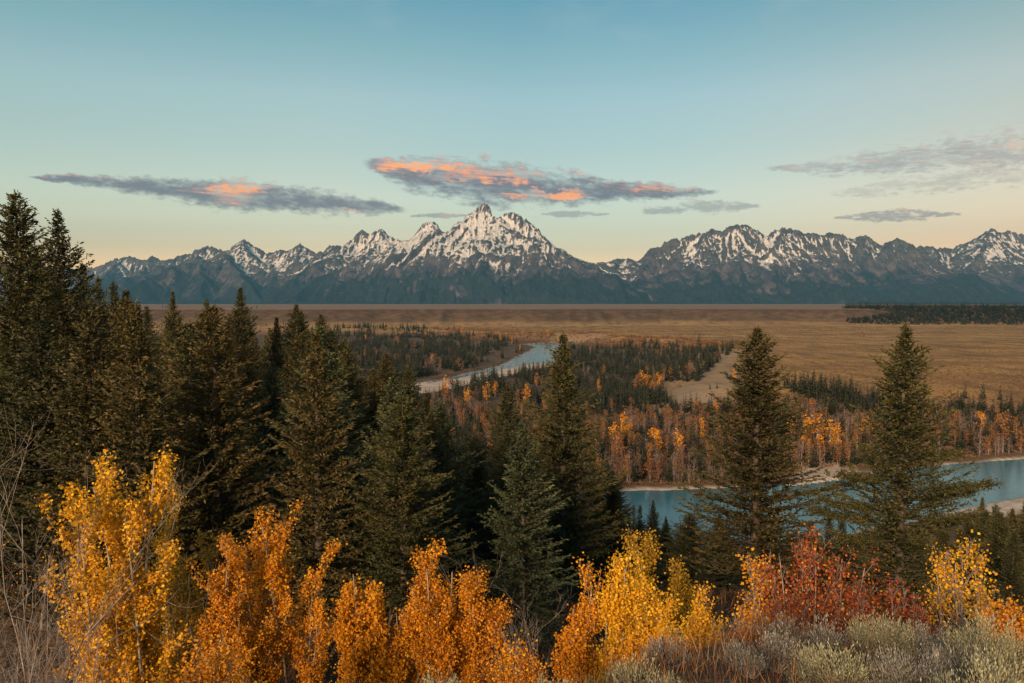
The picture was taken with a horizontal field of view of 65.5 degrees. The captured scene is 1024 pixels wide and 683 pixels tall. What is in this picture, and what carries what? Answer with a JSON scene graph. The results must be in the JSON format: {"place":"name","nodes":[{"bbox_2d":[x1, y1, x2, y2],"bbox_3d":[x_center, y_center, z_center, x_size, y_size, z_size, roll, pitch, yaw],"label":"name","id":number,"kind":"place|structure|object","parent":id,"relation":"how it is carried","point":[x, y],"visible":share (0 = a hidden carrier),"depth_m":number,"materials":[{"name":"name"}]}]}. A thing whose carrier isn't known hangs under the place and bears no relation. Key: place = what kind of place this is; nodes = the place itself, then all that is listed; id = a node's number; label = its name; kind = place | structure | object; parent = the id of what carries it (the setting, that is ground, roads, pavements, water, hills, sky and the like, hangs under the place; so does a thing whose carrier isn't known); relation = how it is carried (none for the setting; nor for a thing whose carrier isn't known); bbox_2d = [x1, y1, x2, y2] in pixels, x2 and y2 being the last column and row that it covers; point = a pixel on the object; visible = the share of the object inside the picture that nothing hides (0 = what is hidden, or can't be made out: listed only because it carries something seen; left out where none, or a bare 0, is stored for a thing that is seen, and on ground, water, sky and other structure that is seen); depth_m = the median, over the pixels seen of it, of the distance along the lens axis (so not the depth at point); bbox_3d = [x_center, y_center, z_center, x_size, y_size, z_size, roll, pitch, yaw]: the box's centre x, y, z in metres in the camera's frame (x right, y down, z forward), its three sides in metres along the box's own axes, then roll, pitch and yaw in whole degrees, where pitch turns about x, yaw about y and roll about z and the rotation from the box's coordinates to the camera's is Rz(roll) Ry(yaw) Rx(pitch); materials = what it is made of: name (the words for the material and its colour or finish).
{"place":"outdoors","nodes":[
{"label":"outdoors","id":0,"kind":"place"},
{"bbox_2d":[0,203,1023,303],"bbox_3d":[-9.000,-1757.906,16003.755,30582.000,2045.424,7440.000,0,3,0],"label":"mountains","id":1,"kind":"structure","parent":0,"point":[481,254],"depth_m":14185.37,"materials":[{"name":"stone"}]},
{"bbox_2d":[0,304,1023,682],"bbox_3d":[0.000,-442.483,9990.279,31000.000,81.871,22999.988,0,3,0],"label":"ground","id":2,"kind":"structure","parent":0,"point":[696,320],"depth_m":1366.31,"materials":[{"name":"plant"}]},
{"bbox_2d":[0,189,82,593],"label":"conifer tree","id":3,"kind":"object","parent":2,"relation":"on","point":[12,313],"visible":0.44,"depth_m":43.77,"materials":[{"name":"green plant"}]},
{"bbox_2d":[0,300,112,630],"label":"conifer tree","id":4,"kind":"object","parent":2,"relation":"on","point":[30,412],"visible":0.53,"depth_m":38.46,"materials":[{"name":"green plant"}]},
{"bbox_2d":[0,522,123,682],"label":"bare shrub","id":5,"kind":"object","parent":2,"relation":"on","point":[33,663],"visible":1,"depth_m":9.47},
{"bbox_2d":[0,334,125,594],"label":"conifer tree","id":6,"kind":"object","parent":2,"relation":"on","point":[67,357],"visible":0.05,"depth_m":43.34,"materials":[{"name":"green plant"}]},
{"bbox_2d":[1,207,125,460],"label":"conifer tree","id":7,"kind":"object","parent":2,"relation":"on","point":[61,317],"visible":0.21,"depth_m":51.82,"materials":[{"name":"green plant"}]},
{"bbox_2d":[64,263,111,418],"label":"conifer tree","id":8,"kind":"object","parent":2,"relation":"on","point":[89,291],"visible":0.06,"depth_m":58.01,"materials":[{"name":"green plant"}]},
{"bbox_2d":[91,275,116,348],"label":"conifer tree","id":9,"kind":"object","parent":2,"relation":"on","point":[100,300],"visible":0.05,"depth_m":72.68,"materials":[{"name":"green plant"}]},
{"bbox_2d":[0,339,210,682],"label":"bare shrub","id":10,"kind":"object","parent":2,"relation":"on","point":[79,662],"visible":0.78,"depth_m":14.12,"materials":[{"name":"brown plant"}]},
{"bbox_2d":[32,445,187,682],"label":"aspen tree","id":11,"kind":"object","parent":2,"relation":"on","point":[145,605],"visible":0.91,"depth_m":17.96,"materials":[{"name":"yellow plant"}]},
{"bbox_2d":[0,299,219,643],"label":"conifer tree","id":12,"kind":"object","parent":2,"relation":"on","point":[142,434],"visible":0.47,"depth_m":30.96,"materials":[{"name":"green plant"}]},
{"bbox_2d":[0,396,222,682],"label":"bare shrub","id":13,"kind":"object","parent":2,"relation":"on","point":[24,621],"visible":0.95,"depth_m":12.12,"materials":[{"name":"plant"}]},
{"bbox_2d":[0,306,224,652],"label":"conifer tree","id":14,"kind":"object","parent":2,"relation":"on","point":[95,357],"visible":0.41,"depth_m":32.44,"materials":[{"name":"green plant"}]},
{"bbox_2d":[63,296,186,532],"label":"conifer tree","id":15,"kind":"object","parent":2,"relation":"on","point":[126,307],"visible":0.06,"depth_m":44.81,"materials":[{"name":"green plant"}]},
{"bbox_2d":[138,306,164,359],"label":"conifer tree","id":16,"kind":"object","parent":2,"relation":"on","point":[148,323],"visible":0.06,"depth_m":106.89,"materials":[{"name":"green plant"}]},
{"bbox_2d":[150,290,187,441],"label":"conifer tree","id":17,"kind":"object","parent":2,"relation":"on","point":[172,316],"visible":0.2,"depth_m":91.75,"materials":[{"name":"green plant"}]},
{"bbox_2d":[127,468,234,682],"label":"aspen tree","id":18,"kind":"object","parent":2,"relation":"on","point":[189,613],"visible":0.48,"depth_m":20.85,"materials":[{"name":"orange plant"}]},
{"bbox_2d":[117,320,296,589],"bbox_3d":[-15.701,6.500,40.175,8.690,15.211,8.179,0,3,9],"label":"conifer tree","id":19,"kind":"object","parent":2,"relation":"on","point":[188,357],"visible":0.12,"depth_m":39.55,"materials":[{"name":"green plant"}]},
{"bbox_2d":[168,619,266,682],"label":"autumn shrub","id":20,"kind":"object","parent":2,"relation":"on","point":[213,667],"visible":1,"depth_m":14.07,"materials":[{"name":"orange plant"}]},
{"bbox_2d":[122,304,313,622],"bbox_3d":[-12.623,5.945,34.246,8.318,15.141,8.503,-1,3,-23],"label":"conifer tree","id":21,"kind":"object","parent":2,"relation":"on","point":[234,519],"visible":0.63,"depth_m":34.12,"materials":[{"name":"green plant"}]},
{"bbox_2d":[180,532,258,682],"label":"aspen tree","id":22,"kind":"object","parent":2,"relation":"on","point":[226,620],"visible":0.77,"depth_m":19.09,"materials":[{"name":"orange plant"}]},
{"bbox_2d":[220,326,260,502],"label":"conifer tree","id":23,"kind":"object","parent":2,"relation":"on","point":[238,357],"visible":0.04,"depth_m":61.84,"materials":[{"name":"green plant"}]},
{"bbox_2d":[225,308,269,470],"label":"conifer tree","id":24,"kind":"object","parent":2,"relation":"on","point":[240,340],"visible":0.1,"depth_m":68.36,"materials":[{"name":"green plant"}]},
{"bbox_2d":[223,285,271,432],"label":"conifer tree","id":25,"kind":"object","parent":2,"relation":"on","point":[241,304],"visible":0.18,"depth_m":83.24,"materials":[{"name":"green plant"}]},
{"bbox_2d":[210,422,296,573],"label":"conifer tree","id":26,"kind":"object","parent":2,"relation":"on","point":[253,445],"visible":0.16,"depth_m":45.95,"materials":[{"name":"green plant"}]},
{"bbox_2d":[254,317,288,437],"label":"conifer tree","id":27,"kind":"object","parent":2,"relation":"on","point":[276,348],"visible":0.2,"depth_m":88.45,"materials":[{"name":"green plant"}]},
{"bbox_2d":[242,361,304,537],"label":"conifer tree","id":28,"kind":"object","parent":2,"relation":"on","point":[272,389],"visible":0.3,"depth_m":52.88,"materials":[{"name":"green plant"}]},
{"bbox_2d":[222,494,347,682],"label":"aspen tree","id":29,"kind":"object","parent":2,"relation":"on","point":[278,634],"visible":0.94,"depth_m":20.33,"materials":[{"name":"orange plant"}]},
{"bbox_2d":[259,310,311,471],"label":"conifer tree","id":30,"kind":"object","parent":2,"relation":"on","point":[301,325],"visible":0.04,"depth_m":75.95,"materials":[{"name":"green plant"}]},
{"bbox_2d":[257,303,314,399],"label":"conifer tree","id":31,"kind":"object","parent":2,"relation":"on","point":[292,316],"visible":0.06,"depth_m":91.39,"materials":[{"name":"green plant"}]},
{"bbox_2d":[261,331,311,524],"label":"conifer tree","id":32,"kind":"object","parent":2,"relation":"on","point":[301,348],"visible":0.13,"depth_m":61.59,"materials":[{"name":"green plant"}]},
{"bbox_2d":[244,324,388,597],"bbox_3d":[-9.241,6.736,40.951,7.842,15.259,8.167,2,4,39],"label":"conifer tree","id":33,"kind":"object","parent":2,"relation":"on","point":[336,372],"visible":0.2,"depth_m":40.70,"materials":[{"name":"green plant"}]},
{"bbox_2d":[259,362,380,528],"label":"conifer tree","id":34,"kind":"object","parent":2,"relation":"on","point":[354,418],"visible":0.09,"depth_m":50.53,"materials":[{"name":"green plant"}]},
{"bbox_2d":[280,328,368,453],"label":"conifer tree","id":35,"kind":"object","parent":2,"relation":"on","point":[332,344],"visible":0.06,"depth_m":65.48,"materials":[{"name":"green plant"}]},
{"bbox_2d":[250,329,420,630],"bbox_3d":[-7.934,6.355,35.172,6.956,13.908,7.238,-1,3,-17],"label":"conifer tree","id":36,"kind":"object","parent":2,"relation":"on","point":[316,464],"visible":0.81,"depth_m":33.97,"materials":[{"name":"green plant"}]},
{"bbox_2d":[293,344,383,562],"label":"conifer tree","id":37,"kind":"object","parent":2,"relation":"on","point":[351,378],"visible":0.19,"depth_m":54.07,"materials":[{"name":"green plant"}]},
{"bbox_2d":[0,318,699,580],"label":"slope wood","id":38,"kind":"object","parent":2,"relation":"on","point":[267,341],"visible":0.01,"depth_m":124.25,"materials":[{"name":"green plant"}]},
{"bbox_2d":[323,574,412,682],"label":"aspen tree","id":39,"kind":"object","parent":2,"relation":"on","point":[363,644],"visible":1,"depth_m":18.98,"materials":[{"name":"orange plant"}]},
{"bbox_2d":[355,368,389,552],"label":"conifer tree","id":40,"kind":"object","parent":2,"relation":"on","point":[373,395],"visible":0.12,"depth_m":62.50,"materials":[{"name":"green plant"}]},
{"bbox_2d":[358,350,406,418],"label":"conifer tree","id":41,"kind":"object","parent":2,"relation":"on","point":[384,374],"visible":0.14,"depth_m":83.03,"materials":[{"name":"green plant"}]},
{"bbox_2d":[336,376,462,626],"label":"conifer tree","id":42,"kind":"object","parent":2,"relation":"on","point":[392,385],"visible":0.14,"depth_m":41.01,"materials":[{"name":"green plant"}]},
{"bbox_2d":[323,395,481,647],"bbox_3d":[-4.848,8.046,34.387,6.614,11.669,7.028,-1,3,-11],"label":"conifer tree","id":43,"kind":"object","parent":2,"relation":"on","point":[400,545],"visible":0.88,"depth_m":33.76,"materials":[{"name":"green plant"}]},
{"bbox_2d":[344,383,467,624],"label":"conifer tree","id":44,"kind":"object","parent":2,"relation":"on","point":[402,388],"visible":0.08,"depth_m":37.19,"materials":[{"name":"green plant"}]},
{"bbox_2d":[394,365,430,427],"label":"conifer tree","id":45,"kind":"object","parent":2,"relation":"on","point":[410,388],"visible":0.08,"depth_m":75.49,"materials":[{"name":"green plant"}]},
{"bbox_2d":[372,413,494,614],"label":"conifer tree","id":46,"kind":"object","parent":2,"relation":"on","point":[439,453],"visible":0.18,"depth_m":46.06,"materials":[{"name":"green plant"}]},
{"bbox_2d":[377,403,495,578],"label":"conifer tree","id":47,"kind":"object","parent":2,"relation":"on","point":[443,419],"visible":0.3,"depth_m":55.05,"materials":[{"name":"green plant"}]},
{"bbox_2d":[383,535,518,682],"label":"aspen tree","id":48,"kind":"object","parent":2,"relation":"on","point":[419,620],"visible":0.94,"depth_m":19.14,"materials":[{"name":"orange plant"}]},
{"bbox_2d":[445,436,502,583],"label":"conifer tree","id":49,"kind":"object","parent":2,"relation":"on","point":[474,439],"visible":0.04,"depth_m":61.30,"materials":[{"name":"green plant"}]},
{"bbox_2d":[450,448,500,584],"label":"conifer tree","id":50,"kind":"object","parent":2,"relation":"on","point":[478,471],"visible":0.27,"depth_m":58.38,"materials":[{"name":"green plant"}]},
{"bbox_2d":[458,383,540,565],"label":"conifer tree","id":51,"kind":"object","parent":2,"relation":"on","point":[504,414],"visible":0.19,"depth_m":68.17,"materials":[{"name":"green plant"}]},
{"bbox_2d":[0,465,999,682],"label":"undergrowth","id":52,"kind":"object","parent":2,"relation":"on","point":[732,597],"visible":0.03,"depth_m":40.33,"materials":[{"name":"plant"}]},
{"bbox_2d":[460,421,547,616],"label":"conifer tree","id":53,"kind":"object","parent":2,"relation":"on","point":[500,481],"visible":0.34,"depth_m":48.93,"materials":[{"name":"green plant"}]},
{"bbox_2d":[485,630,555,682],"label":"autumn shrub","id":54,"kind":"object","parent":2,"relation":"on","point":[524,673],"visible":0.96,"depth_m":13.75,"materials":[{"name":"orange plant"}]},
{"bbox_2d":[453,422,598,653],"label":"conifer tree","id":55,"kind":"object","parent":2,"relation":"on","point":[523,548],"visible":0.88,"depth_m":34.72,"materials":[{"name":"green plant"}]},
{"bbox_2d":[479,580,573,682],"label":"bare shrub","id":56,"kind":"object","parent":2,"relation":"on","point":[511,632],"visible":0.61,"depth_m":17.57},
{"bbox_2d":[527,414,576,595],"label":"conifer tree","id":57,"kind":"object","parent":2,"relation":"on","point":[539,434],"visible":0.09,"depth_m":64.86,"materials":[{"name":"green plant"}]},
{"bbox_2d":[487,331,630,599],"bbox_3d":[3.711,9.673,60.650,11.781,21.128,11.208,-1,3,-25],"label":"conifer tree","id":58,"kind":"object","parent":2,"relation":"on","point":[563,448],"visible":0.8,"depth_m":59.84,"materials":[{"name":"green plant"}]},
{"bbox_2d":[549,552,610,682],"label":"aspen tree","id":59,"kind":"object","parent":2,"relation":"on","point":[579,643],"visible":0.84,"depth_m":18.11,"materials":[{"name":"orange plant"}]},
{"bbox_2d":[145,305,1023,483],"bbox_3d":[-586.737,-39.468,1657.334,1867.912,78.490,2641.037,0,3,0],"label":"conifer forest","id":60,"kind":"object","parent":2,"relation":"on","point":[646,393],"visible":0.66,"depth_m":604.03,"materials":[{"name":"green plant"}]},
{"bbox_2d":[436,328,739,349],"bbox_3d":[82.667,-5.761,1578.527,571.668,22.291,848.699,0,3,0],"label":"rust scrub","id":61,"kind":"object","parent":2,"relation":"on","point":[703,341],"visible":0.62,"depth_m":1492.57,"materials":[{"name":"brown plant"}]},
{"bbox_2d":[570,462,607,578],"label":"conifer tree","id":62,"kind":"object","parent":2,"relation":"on","point":[591,504],"visible":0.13,"depth_m":105.78,"materials":[{"name":"green plant"}]},
{"bbox_2d":[570,469,659,590],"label":"conifer tree","id":63,"kind":"object","parent":2,"relation":"on","point":[616,504],"visible":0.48,"depth_m":66.00,"materials":[{"name":"green plant"}]},
{"bbox_2d":[583,544,682,682],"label":"autumn shrub","id":64,"kind":"object","parent":2,"relation":"on","point":[617,607],"visible":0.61,"depth_m":17.47,"materials":[{"name":"plant"}]},
{"bbox_2d":[606,646,664,682],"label":"sagebrush","id":65,"kind":"object","parent":2,"relation":"on","point":[639,678],"visible":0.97,"depth_m":6.80,"materials":[{"name":"green plant"}]},
{"bbox_2d":[255,323,1023,485],"bbox_3d":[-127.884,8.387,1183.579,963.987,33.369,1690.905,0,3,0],"label":"cottonwood wood","id":66,"kind":"object","parent":2,"relation":"on","point":[812,404],"visible":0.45,"depth_m":505.24,"materials":[{"name":"orange plant"}]},
{"bbox_2d":[598,522,700,657],"bbox_3d":[4.375,8.548,25.180,3.451,5.622,2.094,0,3,0],"label":"shrub","id":67,"kind":"object","parent":2,"relation":"on","point":[684,590],"visible":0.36,"depth_m":25.02,"materials":[{"name":"yellow plant"}]},
{"bbox_2d":[598,620,711,680],"bbox_3d":[2.253,4.725,12.059,1.894,0.923,0.860,0,3,0],"label":"autumn shrub","id":68,"kind":"object","parent":2,"relation":"on","point":[632,647],"visible":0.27,"depth_m":12.06,"materials":[{"name":"orange plant"}]},
{"bbox_2d":[656,519,676,583],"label":"conifer tree","id":69,"kind":"object","parent":2,"relation":"on","point":[666,528],"visible":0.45,"depth_m":115.99,"materials":[{"name":"green plant"}]},
{"bbox_2d":[638,628,701,674],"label":"sagebrush","id":70,"kind":"object","parent":2,"relation":"on","point":[660,647],"visible":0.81,"depth_m":7.60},
{"bbox_2d":[332,325,1023,484],"bbox_3d":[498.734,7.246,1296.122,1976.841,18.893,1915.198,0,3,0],"label":"willow scrub","id":71,"kind":"object","parent":2,"relation":"on","point":[661,481],"visible":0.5,"depth_m":679.39,"materials":[{"name":"plant"}]},
{"bbox_2d":[645,512,741,599],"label":"conifer tree","id":72,"kind":"object","parent":2,"relation":"on","point":[684,546],"visible":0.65,"depth_m":63.01,"materials":[{"name":"green plant"}]},
{"bbox_2d":[655,581,735,660],"bbox_3d":[3.644,5.892,15.876,1.537,2.239,0.944,0,3,0],"label":"shrub","id":73,"kind":"object","parent":2,"relation":"on","point":[702,617],"visible":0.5,"depth_m":15.85,"materials":[{"name":"yellow plant"}]},
{"bbox_2d":[698,518,744,601],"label":"conifer tree","id":74,"kind":"object","parent":2,"relation":"on","point":[720,575],"visible":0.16,"depth_m":72.89,"materials":[{"name":"green plant"}]},
{"bbox_2d":[719,636,751,671],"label":"sagebrush","id":75,"kind":"object","parent":2,"relation":"on","point":[734,655],"visible":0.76,"depth_m":6.71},
{"bbox_2d":[482,606,1023,682],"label":"dry grass","id":76,"kind":"structure","parent":2,"relation":"on","point":[727,639],"depth_m":7.41,"materials":[{"name":"plant"}]},
{"bbox_2d":[733,645,772,679],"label":"sagebrush","id":77,"kind":"object","parent":2,"relation":"on","point":[761,665],"visible":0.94,"depth_m":6.29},
{"bbox_2d":[729,546,785,638],"bbox_3d":[4.668,5.159,15.029,1.219,2.724,1.085,0,3,0],"label":"autumn shrub","id":78,"kind":"object","parent":2,"relation":"on","point":[753,575],"visible":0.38,"depth_m":15.01,"materials":[{"name":"orange plant"}]},
{"bbox_2d":[663,325,870,608],"bbox_3d":[16.561,9.101,56.030,14.871,20.687,13.900,-3,4,-42],"label":"conifer tree","id":79,"kind":"object","parent":2,"relation":"on","point":[757,454],"visible":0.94,"depth_m":55.23,"materials":[{"name":"green plant"}]},
{"bbox_2d":[741,616,813,677],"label":"sagebrush","id":80,"kind":"object","parent":2,"relation":"on","point":[782,646],"visible":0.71,"depth_m":6.96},
{"bbox_2d":[757,612,809,647],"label":"sagebrush","id":81,"kind":"object","parent":2,"relation":"on","point":[790,627],"visible":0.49,"depth_m":9.55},
{"bbox_2d":[783,524,838,604],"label":"conifer tree","id":82,"kind":"object","parent":2,"relation":"on","point":[820,585],"visible":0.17,"depth_m":67.82,"materials":[{"name":"green plant"}]},
{"bbox_2d":[745,517,888,652],"bbox_3d":[5.553,4.662,14.185,2.680,3.104,1.552,0,3,0],"label":"red shrub","id":83,"kind":"object","parent":2,"relation":"on","point":[839,617],"visible":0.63,"depth_m":14.26,"materials":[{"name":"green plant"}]},
{"bbox_2d":[796,614,847,662],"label":"sagebrush","id":84,"kind":"object","parent":2,"relation":"on","point":[823,636],"visible":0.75,"depth_m":7.73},
{"bbox_2d":[775,633,880,682],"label":"sagebrush","id":85,"kind":"object","parent":2,"relation":"on","point":[843,668],"visible":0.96,"depth_m":6.27,"materials":[{"name":"green plant"}]},
{"bbox_2d":[820,532,866,604],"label":"conifer tree","id":86,"kind":"object","parent":2,"relation":"on","point":[844,558],"visible":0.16,"depth_m":92.32,"materials":[{"name":"green plant"}]},
{"bbox_2d":[837,606,919,666],"bbox_3d":[3.656,2.971,7.923,0.708,0.741,0.971,2,3,30],"label":"sagebrush","id":87,"kind":"object","parent":2,"relation":"on","point":[861,635],"visible":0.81,"depth_m":7.90,"materials":[{"name":"green plant"}]},
{"bbox_2d":[774,323,1006,626],"bbox_3d":[24.430,9.256,50.870,11.438,21.035,11.602,-2,3,-34],"label":"conifer tree","id":88,"kind":"object","parent":2,"relation":"on","point":[897,512],"visible":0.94,"depth_m":50.19,"materials":[{"name":"green plant"}]},
{"bbox_2d":[836,572,957,659],"bbox_3d":[5.967,4.449,12.444,1.757,1.744,1.015,1,3,16],"label":"red shrub","id":89,"kind":"object","parent":2,"relation":"on","point":[864,608],"visible":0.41,"depth_m":12.36,"materials":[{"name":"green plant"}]},
{"bbox_2d":[856,639,955,682],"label":"sagebrush","id":90,"kind":"object","parent":2,"relation":"on","point":[900,666],"visible":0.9,"depth_m":6.06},
{"bbox_2d":[885,619,952,668],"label":"sagebrush","id":91,"kind":"object","parent":2,"relation":"on","point":[930,639],"visible":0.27,"depth_m":8.69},
{"bbox_2d":[842,301,1023,324],"bbox_3d":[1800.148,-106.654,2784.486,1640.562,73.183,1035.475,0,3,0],"label":"terrace wood","id":92,"kind":"object","parent":2,"relation":"on","point":[913,308],"visible":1,"depth_m":2461.82,"materials":[{"name":"green plant"}]},
{"bbox_2d":[915,528,974,624],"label":"conifer tree","id":93,"kind":"object","parent":2,"relation":"on","point":[943,538],"visible":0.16,"depth_m":77.34,"materials":[{"name":"green plant"}]},
{"bbox_2d":[914,632,1003,682],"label":"sagebrush","id":94,"kind":"object","parent":2,"relation":"on","point":[944,660],"visible":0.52,"depth_m":6.77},
{"bbox_2d":[918,529,1004,654],"bbox_3d":[7.896,4.857,13.869,1.372,3.329,1.550,3,4,44],"label":"autumn shrub","id":95,"kind":"object","parent":2,"relation":"on","point":[944,571],"visible":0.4,"depth_m":13.72,"materials":[{"name":"plant"}]},
{"bbox_2d":[952,510,995,626],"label":"conifer tree","id":96,"kind":"object","parent":2,"relation":"on","point":[987,515],"visible":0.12,"depth_m":76.88,"materials":[{"name":"green plant"}]},
{"bbox_2d":[935,606,1023,682],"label":"sagebrush","id":97,"kind":"object","parent":2,"relation":"on","point":[979,637],"visible":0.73,"depth_m":7.64,"materials":[{"name":"green plant"}]},
{"bbox_2d":[951,640,1023,682],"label":"sagebrush","id":98,"kind":"object","parent":2,"relation":"on","point":[983,679],"visible":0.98,"depth_m":5.59,"materials":[{"name":"green plant"}]},
{"bbox_2d":[959,511,1023,618],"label":"conifer tree","id":99,"kind":"object","parent":2,"relation":"on","point":[1000,533],"visible":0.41,"depth_m":60.62,"materials":[{"name":"green plant"}]},
{"bbox_2d":[965,584,1023,681],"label":"autumn shrub","id":100,"kind":"object","parent":2,"relation":"on","point":[1003,616],"visible":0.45,"depth_m":10.72,"materials":[{"name":"orange plant"}]},
{"bbox_2d":[983,531,1023,646],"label":"conifer tree","id":101,"kind":"object","parent":2,"relation":"on","point":[1012,577],"visible":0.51,"depth_m":54.41,"materials":[{"name":"green plant"}]},
{"bbox_2d":[0,0,1023,268],"label":"sky","id":102,"kind":"structure","parent":0,"point":[162,129],"materials":[{"name":"blue"}]},
{"bbox_2d":[422,342,1023,546],"bbox_3d":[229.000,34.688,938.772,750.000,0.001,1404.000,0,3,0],"label":"river","id":103,"kind":"structure","parent":0,"point":[1010,473],"depth_m":334.67,"materials":[{"name":"liquid"}]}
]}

